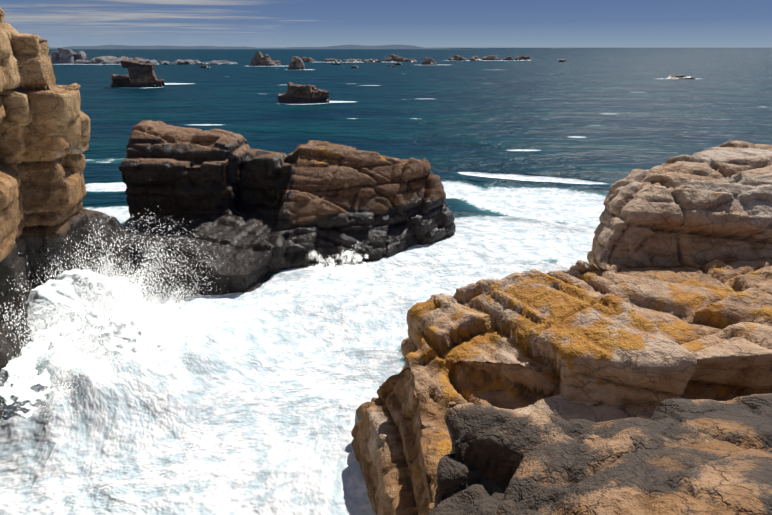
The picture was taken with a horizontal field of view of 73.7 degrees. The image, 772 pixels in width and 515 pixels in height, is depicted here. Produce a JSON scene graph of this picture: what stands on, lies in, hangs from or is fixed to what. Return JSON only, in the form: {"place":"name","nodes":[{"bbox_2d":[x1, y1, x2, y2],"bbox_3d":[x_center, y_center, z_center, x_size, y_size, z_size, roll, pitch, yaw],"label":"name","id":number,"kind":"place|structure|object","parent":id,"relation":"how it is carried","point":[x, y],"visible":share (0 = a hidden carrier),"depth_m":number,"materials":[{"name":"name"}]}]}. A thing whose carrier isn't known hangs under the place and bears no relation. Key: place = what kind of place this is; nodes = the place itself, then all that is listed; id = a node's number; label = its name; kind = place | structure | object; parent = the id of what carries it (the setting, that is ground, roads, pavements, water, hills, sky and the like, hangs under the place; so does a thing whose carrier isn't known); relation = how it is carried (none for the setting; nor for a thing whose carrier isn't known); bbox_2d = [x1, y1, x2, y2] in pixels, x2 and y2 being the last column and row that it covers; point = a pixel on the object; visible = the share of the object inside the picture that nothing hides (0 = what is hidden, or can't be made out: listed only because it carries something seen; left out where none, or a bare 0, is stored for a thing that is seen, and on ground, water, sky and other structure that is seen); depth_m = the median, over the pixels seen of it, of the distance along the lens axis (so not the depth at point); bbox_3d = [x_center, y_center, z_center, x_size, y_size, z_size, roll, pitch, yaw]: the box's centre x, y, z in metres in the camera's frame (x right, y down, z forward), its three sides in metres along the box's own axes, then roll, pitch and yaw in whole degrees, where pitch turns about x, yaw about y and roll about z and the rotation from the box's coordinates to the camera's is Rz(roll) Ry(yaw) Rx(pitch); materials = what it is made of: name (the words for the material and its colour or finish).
{"place":"outdoors","nodes":[
{"label":"outdoors","id":0,"kind":"place"},
{"bbox_2d":[0,8,99,370],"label":"cliff","id":1,"kind":"structure","parent":0,"point":[45,128],"depth_m":25.86,"materials":[{"name":"stone"}]},
{"bbox_2d":[0,48,771,514],"bbox_3d":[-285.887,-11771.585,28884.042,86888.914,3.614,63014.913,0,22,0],"label":"sea","id":2,"kind":"structure","parent":0,"point":[536,154],"depth_m":48.39,"materials":[{"name":"liquid"}]},
{"bbox_2d":[50,47,86,63],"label":"rock","id":3,"kind":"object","parent":2,"relation":"in","point":[63,56],"visible":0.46,"depth_m":553.52,"materials":[{"name":"grey stone"}]},
{"bbox_2d":[74,56,128,63],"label":"rock","id":4,"kind":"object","parent":2,"relation":"in","point":[105,60],"visible":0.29,"depth_m":546.44,"materials":[{"name":"grey stone"}]},
{"bbox_2d":[81,208,140,288],"bbox_3d":[-21.912,1.976,36.508,8.474,9.515,14.304,-8,23,-18],"label":"dark rock","id":5,"kind":"object","parent":2,"relation":"in","point":[109,224],"visible":0.21,"depth_m":37.05,"materials":[{"name":"stone"}]},
{"bbox_2d":[0,269,243,420],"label":"splash foam","id":6,"kind":"object","parent":2,"relation":"in","point":[13,389],"visible":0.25,"depth_m":25.86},
{"bbox_2d":[116,57,158,63],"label":"rock","id":7,"kind":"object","parent":2,"relation":"in","point":[152,61],"visible":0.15,"depth_m":545.39,"materials":[{"name":"grey stone"}]},
{"bbox_2d":[111,59,164,87],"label":"islet","id":8,"kind":"object","parent":2,"relation":"in","point":[142,74],"visible":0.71,"depth_m":224.85,"materials":[{"name":"stone"}]},
{"bbox_2d":[159,59,203,64],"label":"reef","id":9,"kind":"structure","parent":2,"relation":"in","point":[181,62],"depth_m":532.91},
{"bbox_2d":[0,209,368,432],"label":"spray","id":10,"kind":"object","parent":2,"relation":"on","point":[135,300],"visible":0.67,"depth_m":25.88,"materials":[{"name":"white liquid"}]},
{"bbox_2d":[197,60,237,64],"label":"rock","id":11,"kind":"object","parent":2,"relation":"in","point":[219,62],"visible":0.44,"depth_m":532.48,"materials":[{"name":"grey stone"}]},
{"bbox_2d":[249,51,280,65],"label":"islet","id":12,"kind":"object","parent":2,"relation":"in","point":[259,59],"visible":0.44,"depth_m":486.80,"materials":[{"name":"grey stone"}]},
{"bbox_2d":[49,45,487,48],"bbox_3d":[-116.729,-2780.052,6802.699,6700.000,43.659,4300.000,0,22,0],"label":"coast","id":13,"kind":"structure","parent":2,"relation":"in","point":[241,47],"depth_m":4804.18},
{"bbox_2d":[119,120,455,295],"bbox_3d":[-7.983,-4.113,44.456,30.213,13.693,21.654,0,22,0],"label":"rock","id":14,"kind":"object","parent":2,"relation":"in","point":[257,218],"visible":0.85,"depth_m":43.68,"materials":[{"name":"stone"}]},
{"bbox_2d":[288,56,304,69],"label":"islet","id":15,"kind":"object","parent":2,"relation":"in","point":[296,63],"visible":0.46,"depth_m":404.63,"materials":[{"name":"grey stone"}]},
{"bbox_2d":[277,82,328,102],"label":"islet","id":16,"kind":"object","parent":2,"relation":"in","point":[297,93],"visible":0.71,"depth_m":161.40,"materials":[{"name":"stone"}]},
{"bbox_2d":[301,57,315,61],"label":"reef","id":17,"kind":"object","parent":2,"relation":"in","point":[308,59],"visible":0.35,"depth_m":619.49},
{"bbox_2d":[320,59,340,61],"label":"reef","id":18,"kind":"object","parent":2,"relation":"in","point":[330,60],"visible":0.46,"depth_m":623.97},
{"bbox_2d":[341,59,361,61],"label":"reef","id":19,"kind":"object","parent":2,"relation":"in","point":[354,60],"visible":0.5,"depth_m":623.16},
{"bbox_2d":[363,59,381,61],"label":"reef","id":20,"kind":"object","parent":2,"relation":"in","point":[371,60],"visible":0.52,"depth_m":612.77},
{"bbox_2d":[383,54,404,61],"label":"reef","id":21,"kind":"object","parent":2,"relation":"in","point":[393,58],"visible":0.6,"depth_m":628.32},
{"bbox_2d":[404,58,416,61],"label":"reef","id":22,"kind":"object","parent":2,"relation":"in","point":[410,60],"visible":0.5,"depth_m":627.79},
{"bbox_2d":[421,57,436,64],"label":"islet","id":23,"kind":"object","parent":2,"relation":"in","point":[428,61],"visible":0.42,"depth_m":517.42,"materials":[{"name":"grey stone"}]},
{"bbox_2d":[448,55,466,60],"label":"reef","id":24,"kind":"object","parent":2,"relation":"in","point":[457,58],"visible":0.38,"depth_m":692.41},
{"bbox_2d":[470,56,482,60],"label":"reef","id":25,"kind":"object","parent":2,"relation":"in","point":[474,58],"visible":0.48,"depth_m":683.86},
{"bbox_2d":[482,55,499,59],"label":"reef","id":26,"kind":"object","parent":2,"relation":"in","point":[490,57],"visible":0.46,"depth_m":696.48},
{"bbox_2d":[514,56,530,59],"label":"reef","id":27,"kind":"object","parent":2,"relation":"in","point":[523,58],"visible":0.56,"depth_m":701.28},
{"bbox_2d":[351,140,771,514],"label":"rock","id":28,"kind":"object","parent":2,"relation":"in","point":[626,369],"visible":1,"depth_m":18.24,"materials":[{"name":"stone"}]},
{"bbox_2d":[664,74,694,78],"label":"islet","id":29,"kind":"object","parent":2,"relation":"in","point":[673,76],"visible":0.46,"depth_m":284.93,"materials":[{"name":"stone"}]},
{"bbox_2d":[0,0,771,47],"label":"sky","id":30,"kind":"structure","parent":0,"point":[64,23],"materials":[{"name":"blue"}]}
]}

